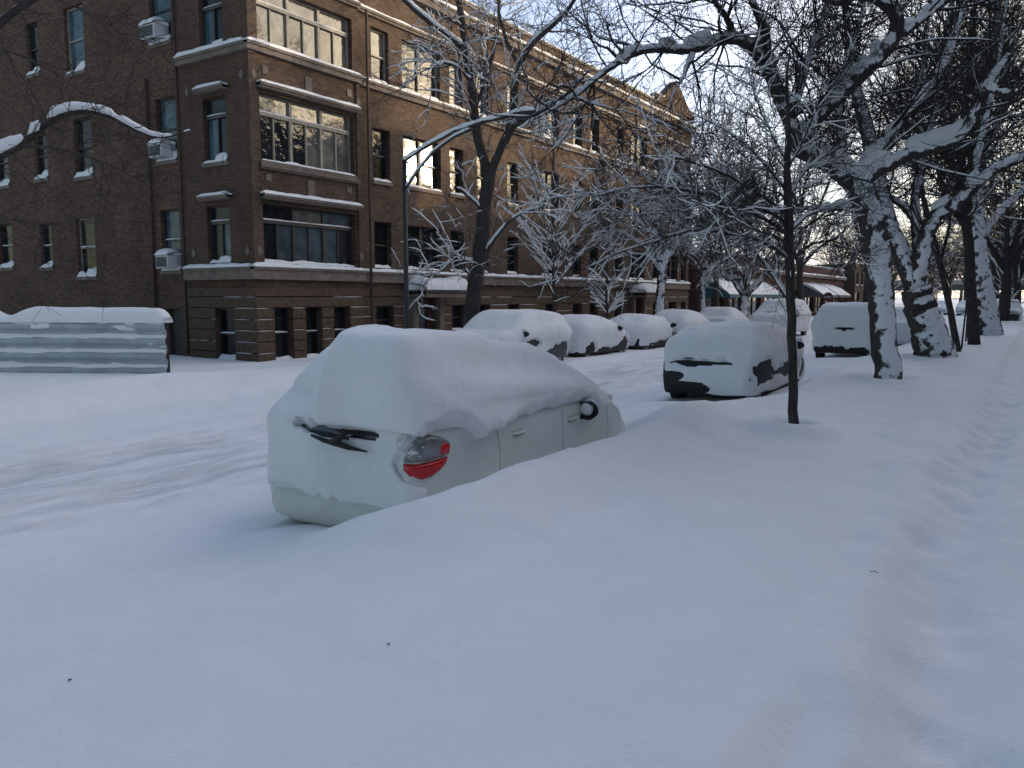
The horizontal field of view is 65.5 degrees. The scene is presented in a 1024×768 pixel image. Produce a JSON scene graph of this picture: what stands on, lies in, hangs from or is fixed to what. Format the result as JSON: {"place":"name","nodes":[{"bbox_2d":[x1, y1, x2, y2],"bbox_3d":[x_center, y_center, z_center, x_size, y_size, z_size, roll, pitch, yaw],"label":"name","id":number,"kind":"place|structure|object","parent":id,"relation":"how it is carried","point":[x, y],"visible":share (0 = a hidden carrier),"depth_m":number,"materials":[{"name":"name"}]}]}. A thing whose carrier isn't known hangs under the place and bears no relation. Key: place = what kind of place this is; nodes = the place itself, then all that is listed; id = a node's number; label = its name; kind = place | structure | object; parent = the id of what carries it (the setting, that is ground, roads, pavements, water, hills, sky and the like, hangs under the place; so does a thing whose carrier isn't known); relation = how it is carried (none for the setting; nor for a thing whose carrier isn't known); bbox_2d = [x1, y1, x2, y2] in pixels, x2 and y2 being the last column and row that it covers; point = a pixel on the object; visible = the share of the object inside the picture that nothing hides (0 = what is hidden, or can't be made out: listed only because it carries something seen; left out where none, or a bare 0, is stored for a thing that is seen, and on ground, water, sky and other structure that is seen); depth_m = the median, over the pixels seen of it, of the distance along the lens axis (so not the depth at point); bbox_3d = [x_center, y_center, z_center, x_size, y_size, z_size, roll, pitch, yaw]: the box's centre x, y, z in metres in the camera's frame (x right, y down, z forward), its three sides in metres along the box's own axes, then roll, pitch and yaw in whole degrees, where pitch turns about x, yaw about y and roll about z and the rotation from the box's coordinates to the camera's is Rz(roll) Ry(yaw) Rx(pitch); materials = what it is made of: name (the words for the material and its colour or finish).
{"place":"outdoors","nodes":[
{"label":"outdoors","id":0,"kind":"place"},
{"bbox_2d":[0,298,1023,767],"bbox_3d":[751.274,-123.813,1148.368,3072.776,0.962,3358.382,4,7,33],"label":"snowy ground","id":1,"kind":"structure","parent":0,"point":[668,580],"depth_m":4.50,"materials":[{"name":"white snow"}]},
{"bbox_2d":[0,306,172,373],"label":"corrugated fence","id":2,"kind":"object","parent":1,"relation":"on","point":[85,340],"visible":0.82,"depth_m":19.84,"materials":[{"name":"grey metal"}]},
{"bbox_2d":[0,0,234,325],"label":"street tree","id":3,"kind":"object","parent":1,"relation":"on","point":[14,144],"visible":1,"depth_m":12.63,"materials":[{"name":"brown plant"}]},
{"bbox_2d":[0,0,694,361],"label":"apartment building","id":4,"kind":"structure","parent":1,"relation":"on","point":[290,248],"depth_m":26.64,"materials":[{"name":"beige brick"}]},
{"bbox_2d":[0,157,10,189],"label":"window","id":5,"kind":"structure","parent":4,"relation":"in","point":[5,184],"depth_m":31.14,"materials":[{"name":"glass"}]},
{"bbox_2d":[0,224,14,270],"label":"window","id":6,"kind":"structure","parent":4,"relation":"in","point":[8,265],"depth_m":31.60,"materials":[{"name":"glass"}]},
{"bbox_2d":[25,23,40,79],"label":"window","id":7,"kind":"structure","parent":4,"relation":"in","point":[33,36],"depth_m":29.22,"materials":[{"name":"glass"}]},
{"bbox_2d":[33,133,49,182],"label":"window","id":8,"kind":"structure","parent":4,"relation":"in","point":[43,162],"depth_m":29.56,"materials":[{"name":"glass"}]},
{"bbox_2d":[39,224,53,270],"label":"window","id":9,"kind":"structure","parent":4,"relation":"in","point":[48,253],"depth_m":29.93,"materials":[{"name":"glass"}]},
{"bbox_2d":[64,5,86,78],"bbox_3d":[-15.093,-11.855,27.560,1.320,2.320,0.273,4,7,33],"label":"window","id":10,"kind":"structure","parent":4,"relation":"in","point":[74,15],"depth_m":27.69,"materials":[{"name":"grey glass"}]},
{"bbox_2d":[73,117,94,180],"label":"window","id":11,"kind":"structure","parent":4,"relation":"in","point":[82,174],"depth_m":27.99,"materials":[{"name":"glass"}]},
{"bbox_2d":[76,218,97,279],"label":"window","id":12,"kind":"structure","parent":4,"relation":"in","point":[91,273],"depth_m":28.46,"materials":[{"name":"grey glass"}]},
{"bbox_2d":[138,17,168,42],"bbox_3d":[-11.150,-11.034,24.755,0.770,0.659,0.563,4,7,33],"label":"air conditioner","id":13,"kind":"object","parent":4,"relation":"attached to","point":[155,26],"visible":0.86,"depth_m":24.55,"materials":[{"name":"white metal"}]},
{"bbox_2d":[147,0,172,49],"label":"window","id":14,"kind":"structure","parent":4,"relation":"in","point":[161,8],"depth_m":24.92,"materials":[{"name":"glass"}]},
{"bbox_2d":[147,138,175,159],"bbox_3d":[-11.046,-7.444,25.078,0.720,0.650,0.565,4,7,33],"label":"air conditioner","id":15,"kind":"object","parent":4,"relation":"attached to","point":[165,152],"visible":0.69,"depth_m":24.89,"materials":[{"name":"white metal"}]},
{"bbox_2d":[155,97,177,165],"bbox_3d":[-10.891,-8.001,25.210,1.170,2.070,0.274,4,7,33],"label":"window","id":16,"kind":"structure","parent":4,"relation":"in","point":[167,112],"depth_m":25.27,"materials":[{"name":"glass"}]},
{"bbox_2d":[154,248,180,268],"bbox_3d":[-10.980,-4.012,25.416,0.670,0.654,0.553,4,7,33],"label":"air conditioner","id":17,"kind":"object","parent":4,"relation":"attached to","point":[167,258],"visible":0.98,"depth_m":25.23,"materials":[{"name":"white metal"}]},
{"bbox_2d":[160,209,182,273],"bbox_3d":[-10.911,-4.563,25.600,1.120,2.050,0.271,4,7,33],"label":"window","id":18,"kind":"structure","parent":4,"relation":"in","point":[171,217],"depth_m":25.70,"materials":[{"name":"glass"}]},
{"bbox_2d":[171,309,183,355],"bbox_3d":[-10.853,-1.665,26.006,0.760,1.540,0.060,4,7,33],"label":"door","id":19,"kind":"structure","parent":4,"relation":"in","point":[176,314],"depth_m":26.02,"materials":[{"name":"grey metal"}]},
{"bbox_2d":[202,0,222,47],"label":"window","id":20,"kind":"structure","parent":4,"relation":"in","point":[211,9],"depth_m":23.53,"materials":[{"name":"glass"}]},
{"bbox_2d":[201,96,228,167],"bbox_3d":[-8.812,-7.514,23.746,1.200,2.020,0.277,4,7,33],"label":"window","id":21,"kind":"structure","parent":4,"relation":"in","point":[215,107],"depth_m":23.84,"materials":[{"name":"glass"}]},
{"bbox_2d":[210,205,230,262],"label":"window","id":22,"kind":"structure","parent":4,"relation":"in","point":[220,215],"depth_m":24.19,"materials":[{"name":"glass"}]},
{"bbox_2d":[218,309,236,359],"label":"window","id":23,"kind":"structure","parent":4,"relation":"in","point":[227,324],"depth_m":24.46,"materials":[{"name":"glass"}]},
{"bbox_2d":[273,307,292,359],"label":"window","id":24,"kind":"structure","parent":4,"relation":"in","point":[281,330],"depth_m":24.47,"materials":[{"name":"glass"}]},
{"bbox_2d":[256,0,348,71],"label":"window","id":25,"kind":"structure","parent":4,"relation":"in","point":[295,25],"depth_m":24.47,"materials":[{"name":"glass"}]},
{"bbox_2d":[259,94,357,179],"bbox_3d":[-6.331,-7.606,24.719,0.338,2.050,3.940,4,7,33],"label":"window","id":26,"kind":"structure","parent":4,"relation":"in","point":[293,135],"depth_m":24.72,"materials":[{"name":"glass"}]},
{"bbox_2d":[263,204,355,266],"bbox_3d":[-6.368,-4.621,25.070,0.250,1.740,3.820,4,7,33],"label":"window","id":27,"kind":"structure","parent":4,"relation":"in","point":[292,235],"depth_m":25.06,"materials":[{"name":"glass"}]},
{"bbox_2d":[305,307,318,356],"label":"window","id":28,"kind":"structure","parent":4,"relation":"in","point":[311,328],"depth_m":25.48,"materials":[{"name":"glass"}]},
{"bbox_2d":[333,306,345,337],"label":"window","id":29,"kind":"structure","parent":4,"relation":"in","point":[339,311],"depth_m":26.47,"materials":[{"name":"glass"}]},
{"bbox_2d":[371,29,387,83],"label":"window","id":30,"kind":"structure","parent":4,"relation":"in","point":[377,38],"depth_m":27.38,"materials":[{"name":"beige glass"}]},
{"bbox_2d":[374,222,390,267],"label":"window","id":31,"kind":"structure","parent":4,"relation":"in","point":[380,230],"depth_m":28.08,"materials":[{"name":"glass"}]},
{"bbox_2d":[372,128,392,186],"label":"window","id":32,"kind":"structure","parent":4,"relation":"in","point":[379,137],"depth_m":27.73,"materials":[{"name":"glass"}]},
{"bbox_2d":[375,306,389,325],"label":"window","id":33,"kind":"structure","parent":4,"relation":"in","point":[383,318],"depth_m":28.39,"materials":[{"name":"glass"}]},
{"bbox_2d":[402,41,437,99],"bbox_3d":[-3.401,-11.417,29.083,0.227,1.720,2.160,4,7,33],"label":"window","id":34,"kind":"structure","parent":4,"relation":"in","point":[422,78],"depth_m":29.17,"materials":[{"name":"beige glass"}]},
{"bbox_2d":[403,136,443,194],"bbox_3d":[-3.363,-8.050,29.426,0.320,1.890,2.280,4,7,33],"label":"window","id":35,"kind":"structure","parent":4,"relation":"in","point":[426,180],"depth_m":29.59,"materials":[{"name":"glass"}]},
{"bbox_2d":[408,226,439,269],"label":"window","id":36,"kind":"structure","parent":4,"relation":"in","point":[412,230],"depth_m":29.83,"materials":[{"name":"glass"}]},
{"bbox_2d":[418,299,430,328],"bbox_3d":[-3.434,-2.249,30.106,0.070,1.930,1.160,4,7,33],"label":"door","id":37,"kind":"structure","parent":4,"relation":"in","point":[426,324],"depth_m":30.22,"materials":[{"name":"brown wood"}]},
{"bbox_2d":[449,62,460,107],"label":"window","id":38,"kind":"structure","parent":4,"relation":"in","point":[452,101],"depth_m":30.93,"materials":[{"name":"glass"}]},
{"bbox_2d":[451,305,461,329],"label":"window","id":39,"kind":"structure","parent":4,"relation":"in","point":[456,309],"depth_m":31.96,"materials":[{"name":"glass"}]},
{"bbox_2d":[451,231,462,271],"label":"window","id":40,"kind":"structure","parent":4,"relation":"in","point":[454,236],"depth_m":31.67,"materials":[{"name":"glass"}]},
{"bbox_2d":[449,148,465,198],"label":"window","id":41,"kind":"structure","parent":4,"relation":"in","point":[454,175],"depth_m":31.30,"materials":[{"name":"glass"}]},
{"bbox_2d":[476,156,482,201],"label":"window","id":42,"kind":"structure","parent":4,"relation":"in","point":[479,182],"depth_m":32.70,"materials":[{"name":"glass"}]},
{"bbox_2d":[476,71,484,115],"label":"window","id":43,"kind":"structure","parent":4,"relation":"in","point":[482,98],"depth_m":32.49,"materials":[{"name":"glass"}]},
{"bbox_2d":[507,237,516,273],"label":"window","id":44,"kind":"structure","parent":4,"relation":"in","point":[510,267],"depth_m":35.00,"materials":[{"name":"glass"}]},
{"bbox_2d":[507,163,518,207],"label":"window","id":45,"kind":"structure","parent":4,"relation":"in","point":[512,169],"depth_m":34.64,"materials":[{"name":"glass"}]},
{"bbox_2d":[543,99,555,137],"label":"window","id":46,"kind":"structure","parent":4,"relation":"in","point":[545,134],"depth_m":37.12,"materials":[{"name":"glass"}]},
{"bbox_2d":[542,244,557,275],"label":"window","id":47,"kind":"structure","parent":4,"relation":"in","point":[547,251],"depth_m":37.51,"materials":[{"name":"glass"}]},
{"bbox_2d":[542,172,557,214],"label":"window","id":48,"kind":"structure","parent":4,"relation":"in","point":[546,175],"depth_m":37.14,"materials":[{"name":"glass"}]},
{"bbox_2d":[573,111,581,147],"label":"window","id":49,"kind":"structure","parent":4,"relation":"in","point":[576,141],"depth_m":39.21,"materials":[{"name":"glass"}]},
{"bbox_2d":[589,247,595,276],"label":"window","id":50,"kind":"structure","parent":4,"relation":"in","point":[592,252],"depth_m":41.40,"materials":[{"name":"glass"}]},
{"bbox_2d":[591,118,595,151],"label":"window","id":51,"kind":"structure","parent":4,"relation":"in","point":[594,130],"depth_m":40.71,"materials":[{"name":"glass"}]},
{"bbox_2d":[629,251,643,279],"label":"window","id":52,"kind":"structure","parent":4,"relation":"in","point":[631,275],"depth_m":45.68,"materials":[{"name":"glass"}]},
{"bbox_2d":[631,134,644,167],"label":"window","id":53,"kind":"structure","parent":4,"relation":"in","point":[638,149],"depth_m":44.96,"materials":[{"name":"glass"}]},
{"bbox_2d":[667,256,676,280],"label":"window","id":54,"kind":"structure","parent":4,"relation":"in","point":[672,272],"depth_m":50.25,"materials":[{"name":"glass"}]},
{"bbox_2d":[267,324,624,526],"bbox_3d":[-0.407,0.285,7.678,2.139,1.766,3.787,4,7,33],"label":"white hatchback","id":55,"kind":"object","parent":1,"relation":"on","point":[365,419],"visible":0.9,"depth_m":6.18,"materials":[{"name":"paint"}]},
{"bbox_2d":[402,106,539,328],"bbox_3d":[-1.028,-2.875,18.227,3.838,6.356,0.200,4,7,33],"label":"street lamp","id":56,"kind":"object","parent":1,"relation":"on","point":[456,131],"visible":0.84,"depth_m":18.66,"materials":[{"name":"black metal"}]},
{"bbox_2d":[371,0,633,327],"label":"street tree","id":57,"kind":"object","parent":1,"relation":"on","point":[482,246],"visible":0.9,"depth_m":22.94,"materials":[{"name":"brown plant"}]},
{"bbox_2d":[456,309,571,360],"bbox_3d":[-0.042,-1.289,22.596,2.221,1.652,4.408,4,7,33],"label":"parked minivan","id":58,"kind":"object","parent":1,"relation":"on","point":[550,332],"visible":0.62,"depth_m":22.12,"materials":[{"name":"grey paint"}]},
{"bbox_2d":[495,85,621,311],"bbox_3d":[1.196,-5.844,27.742,4.074,9.187,3.910,-3,7,-26],"label":"young tree","id":59,"kind":"object","parent":1,"relation":"on","point":[538,251],"visible":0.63,"depth_m":27.51,"materials":[{"name":"white plant"}]},
{"bbox_2d":[562,314,629,356],"bbox_3d":[2.459,-1.602,26.435,2.083,1.441,3.821,4,7,33],"label":"parked car","id":60,"kind":"object","parent":1,"relation":"on","point":[592,334],"visible":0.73,"depth_m":25.30,"materials":[{"name":"white paint"}]},
{"bbox_2d":[582,224,628,319],"bbox_3d":[3.790,-3.970,31.565,1.789,4.749,1.594,-5,8,-36],"label":"young tree","id":61,"kind":"object","parent":1,"relation":"on","point":[605,298],"visible":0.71,"depth_m":31.46,"materials":[{"name":"grey plant"}]},
{"bbox_2d":[610,313,676,349],"bbox_3d":[4.918,-1.967,29.976,2.073,1.397,3.944,4,7,33],"label":"parked car","id":62,"kind":"object","parent":1,"relation":"on","point":[645,331],"visible":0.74,"depth_m":28.70,"materials":[{"name":"white paint"}]},
{"bbox_2d":[556,75,763,313],"bbox_3d":[6.319,-8.097,34.841,9.141,11.632,5.572,1,6,6],"label":"street tree","id":63,"kind":"object","parent":1,"relation":"on","point":[660,297],"visible":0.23,"depth_m":34.55,"materials":[{"name":"white plant"}]},
{"bbox_2d":[654,309,709,332],"bbox_3d":[7.239,-2.450,33.901,1.992,1.505,4.225,4,7,33],"label":"parked car","id":64,"kind":"object","parent":1,"relation":"on","point":[683,318],"visible":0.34,"depth_m":32.53,"materials":[{"name":"silver metal"}]},
{"bbox_2d":[355,0,1023,378],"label":"street tree","id":65,"kind":"object","parent":1,"relation":"on","point":[885,356],"visible":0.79,"depth_m":13.36,"materials":[{"name":"white plant"}]},
{"bbox_2d":[639,92,794,309],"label":"street tree","id":66,"kind":"object","parent":1,"relation":"on","point":[707,269],"visible":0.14,"depth_m":40.07,"materials":[{"name":"white plant"}]},
{"bbox_2d":[513,0,929,423],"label":"thin tree","id":67,"kind":"object","parent":1,"relation":"on","point":[736,206],"visible":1,"depth_m":8.41,"materials":[{"name":"brown plant"}]},
{"bbox_2d":[699,307,749,321],"bbox_3d":[9.891,-2.857,37.431,1.969,1.546,3.702,4,7,33],"label":"parked car","id":68,"kind":"object","parent":1,"relation":"on","point":[715,314],"visible":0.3,"depth_m":36.32,"materials":[{"name":"white paint"}]},
{"bbox_2d":[686,72,781,306],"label":"street tree","id":69,"kind":"object","parent":1,"relation":"on","point":[716,296],"visible":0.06,"depth_m":51.40,"materials":[{"name":"grey plant"}]},
{"bbox_2d":[663,320,805,397],"bbox_3d":[4.672,-0.536,16.182,2.154,1.550,4.258,4,7,33],"label":"parked sedan","id":70,"kind":"object","parent":1,"relation":"on","point":[741,358],"visible":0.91,"depth_m":14.66,"materials":[{"name":"white paint"}]},
{"bbox_2d":[641,116,858,317],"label":"street tree","id":71,"kind":"object","parent":1,"relation":"on","point":[745,290],"visible":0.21,"depth_m":42.97,"materials":[{"name":"grey plant"}]},
{"bbox_2d":[688,251,846,318],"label":"shop building","id":72,"kind":"structure","parent":1,"relation":"on","point":[813,304],"depth_m":67.27,"materials":[{"name":"red brick"}]},
{"bbox_2d":[707,288,721,306],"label":"window","id":73,"kind":"structure","parent":72,"relation":"in","point":[709,300],"depth_m":56.76,"materials":[{"name":"glass"}]},
{"bbox_2d":[728,298,739,309],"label":"window","id":74,"kind":"structure","parent":72,"relation":"in","point":[733,302],"depth_m":60.93,"materials":[{"name":"glass"}]},
{"bbox_2d":[705,276,782,297],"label":"shop awning","id":75,"kind":"object","parent":72,"relation":"attached to","point":[732,292],"visible":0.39,"depth_m":56.31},
{"bbox_2d":[748,298,758,316],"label":"window","id":76,"kind":"structure","parent":72,"relation":"in","point":[753,306],"depth_m":64.92,"materials":[{"name":"paint"}]},
{"bbox_2d":[803,282,837,297],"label":"shop awning","id":77,"kind":"object","parent":72,"relation":"attached to","point":[813,290],"visible":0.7,"depth_m":76.59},
{"bbox_2d":[817,283,850,296],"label":"shop awning","id":78,"kind":"object","parent":72,"relation":"attached to","point":[839,292],"visible":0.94,"depth_m":83.68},
{"bbox_2d":[749,298,810,335],"bbox_3d":[13.421,-3.295,39.606,2.292,1.944,4.578,4,7,33],"label":"parked suv","id":79,"kind":"object","parent":1,"relation":"on","point":[802,322],"visible":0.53,"depth_m":38.79,"materials":[{"name":"silver metal"}]},
{"bbox_2d":[710,97,860,299],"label":"street tree","id":80,"kind":"object","parent":1,"relation":"on","point":[799,291],"visible":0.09,"depth_m":65.10,"materials":[{"name":"white plant"}]},
{"bbox_2d":[823,292,832,302],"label":"round sign","id":81,"kind":"object","parent":1,"relation":"on","point":[827,297],"visible":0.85,"depth_m":57.61,"materials":[{"name":"red metal"}]},
{"bbox_2d":[809,212,861,264],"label":"distant tree","id":82,"kind":"object","parent":1,"relation":"on","point":[835,255],"visible":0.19,"depth_m":136.65,"materials":[{"name":"black plant"}]},
{"bbox_2d":[810,302,870,357],"bbox_3d":[11.245,-1.773,26.141,2.284,1.844,4.361,4,7,33],"label":"parked suv","id":83,"kind":"object","parent":1,"relation":"on","point":[837,327],"visible":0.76,"depth_m":24.41,"materials":[{"name":"white paint"}]},
{"bbox_2d":[817,262,864,302],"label":"tan building","id":84,"kind":"structure","parent":1,"relation":"on","point":[859,289],"depth_m":95.00,"materials":[{"name":"brick"}]},
{"bbox_2d":[852,250,855,301],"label":"utility pole","id":85,"kind":"object","parent":1,"relation":"on","point":[853,286],"visible":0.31,"depth_m":74.34,"materials":[{"name":"black metal"}]},
{"bbox_2d":[814,64,909,301],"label":"street tree","id":86,"kind":"object","parent":1,"relation":"on","point":[865,295],"visible":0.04,"depth_m":82.96,"materials":[{"name":"black plant"}]},
{"bbox_2d":[740,0,1023,357],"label":"street tree","id":87,"kind":"object","parent":1,"relation":"on","point":[931,337],"visible":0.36,"depth_m":19.87,"materials":[{"name":"white plant"}]},
{"bbox_2d":[854,214,911,293],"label":"distant tree","id":88,"kind":"object","parent":1,"relation":"on","point":[896,275],"visible":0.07,"depth_m":128.42,"materials":[{"name":"black plant"}]},
{"bbox_2d":[895,306,910,344],"bbox_3d":[15.454,-2.258,31.547,2.005,1.635,4.294,4,7,33],"label":"parked car","id":89,"kind":"object","parent":1,"relation":"on","point":[903,329],"visible":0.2,"depth_m":29.71,"materials":[{"name":"silver metal"}]},
{"bbox_2d":[891,207,962,297],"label":"distant tree","id":90,"kind":"object","parent":1,"relation":"on","point":[940,244],"visible":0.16,"depth_m":101.90,"materials":[{"name":"black plant"}]},
{"bbox_2d":[847,1,1023,344],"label":"street tree","id":91,"kind":"object","parent":1,"relation":"on","point":[973,331],"visible":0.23,"depth_m":25.95,"materials":[{"name":"black plant"}]},
{"bbox_2d":[928,235,956,297],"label":"distant tree","id":92,"kind":"object","parent":1,"relation":"on","point":[935,274],"visible":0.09,"depth_m":158.08,"materials":[{"name":"black plant"}]},
{"bbox_2d":[937,300,947,314],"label":"parked car","id":93,"kind":"object","parent":1,"relation":"on","point":[942,306],"visible":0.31,"depth_m":86.64,"materials":[{"name":"silver metal"}]},
{"bbox_2d":[927,221,964,300],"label":"distant tree","id":94,"kind":"object","parent":1,"relation":"on","point":[950,278],"visible":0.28,"depth_m":118.36,"materials":[{"name":"black plant"}]},
{"bbox_2d":[872,0,1023,334],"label":"street tree","id":95,"kind":"object","parent":1,"relation":"on","point":[990,322],"visible":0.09,"depth_m":32.38,"materials":[{"name":"white plant"}]},
{"bbox_2d":[893,69,1015,351],"bbox_3d":[11.875,-4.598,22.229,3.132,7.783,2.125,-2,6,-15],"label":"young tree","id":96,"kind":"object","parent":1,"relation":"on","point":[939,256],"visible":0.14,"depth_m":22.29,"materials":[{"name":"brown plant"}]},
{"bbox_2d":[944,230,965,299],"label":"distant tree","id":97,"kind":"object","parent":1,"relation":"on","point":[963,281],"visible":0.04,"depth_m":163.73,"materials":[{"name":"black plant"}]},
{"bbox_2d":[891,123,1023,320],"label":"distant tree","id":98,"kind":"object","parent":1,"relation":"on","point":[1006,262],"visible":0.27,"depth_m":51.30,"materials":[{"name":"brown plant"}]},
{"bbox_2d":[894,278,1023,297],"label":"building","id":99,"kind":"structure","parent":1,"relation":"on","point":[957,284],"depth_m":192.73,"materials":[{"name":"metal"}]},
{"bbox_2d":[955,300,966,315],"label":"parked car","id":100,"kind":"object","parent":1,"relation":"on","point":[960,308],"visible":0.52,"depth_m":83.84,"materials":[{"name":"silver metal"}]},
{"bbox_2d":[961,290,968,348],"bbox_3d":[13.316,-1.761,23.446,0.150,2.005,0.053,0,6,0],"label":"stake","id":101,"kind":"object","parent":1,"relation":"on","point":[964,320],"visible":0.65,"depth_m":23.42,"materials":[{"name":"brown wood"}]},
{"bbox_2d":[952,202,1021,298],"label":"distant tree","id":102,"kind":"object","parent":1,"relation":"on","point":[994,284],"visible":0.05,"depth_m":94.14,"materials":[{"name":"black plant"}]},
{"bbox_2d":[987,173,1023,303],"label":"distant tree","id":103,"kind":"object","parent":1,"relation":"on","point":[1020,266],"visible":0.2,"depth_m":65.10,"materials":[{"name":"black plant"}]},
{"bbox_2d":[996,299,1022,320],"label":"parked car","id":104,"kind":"object","parent":1,"relation":"on","point":[1016,311],"visible":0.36,"depth_m":52.87,"materials":[{"name":"white paint"}]},
{"bbox_2d":[468,0,1023,297],"label":"sky","id":105,"kind":"structure","parent":0,"point":[504,11],"materials":[{"name":"white"}]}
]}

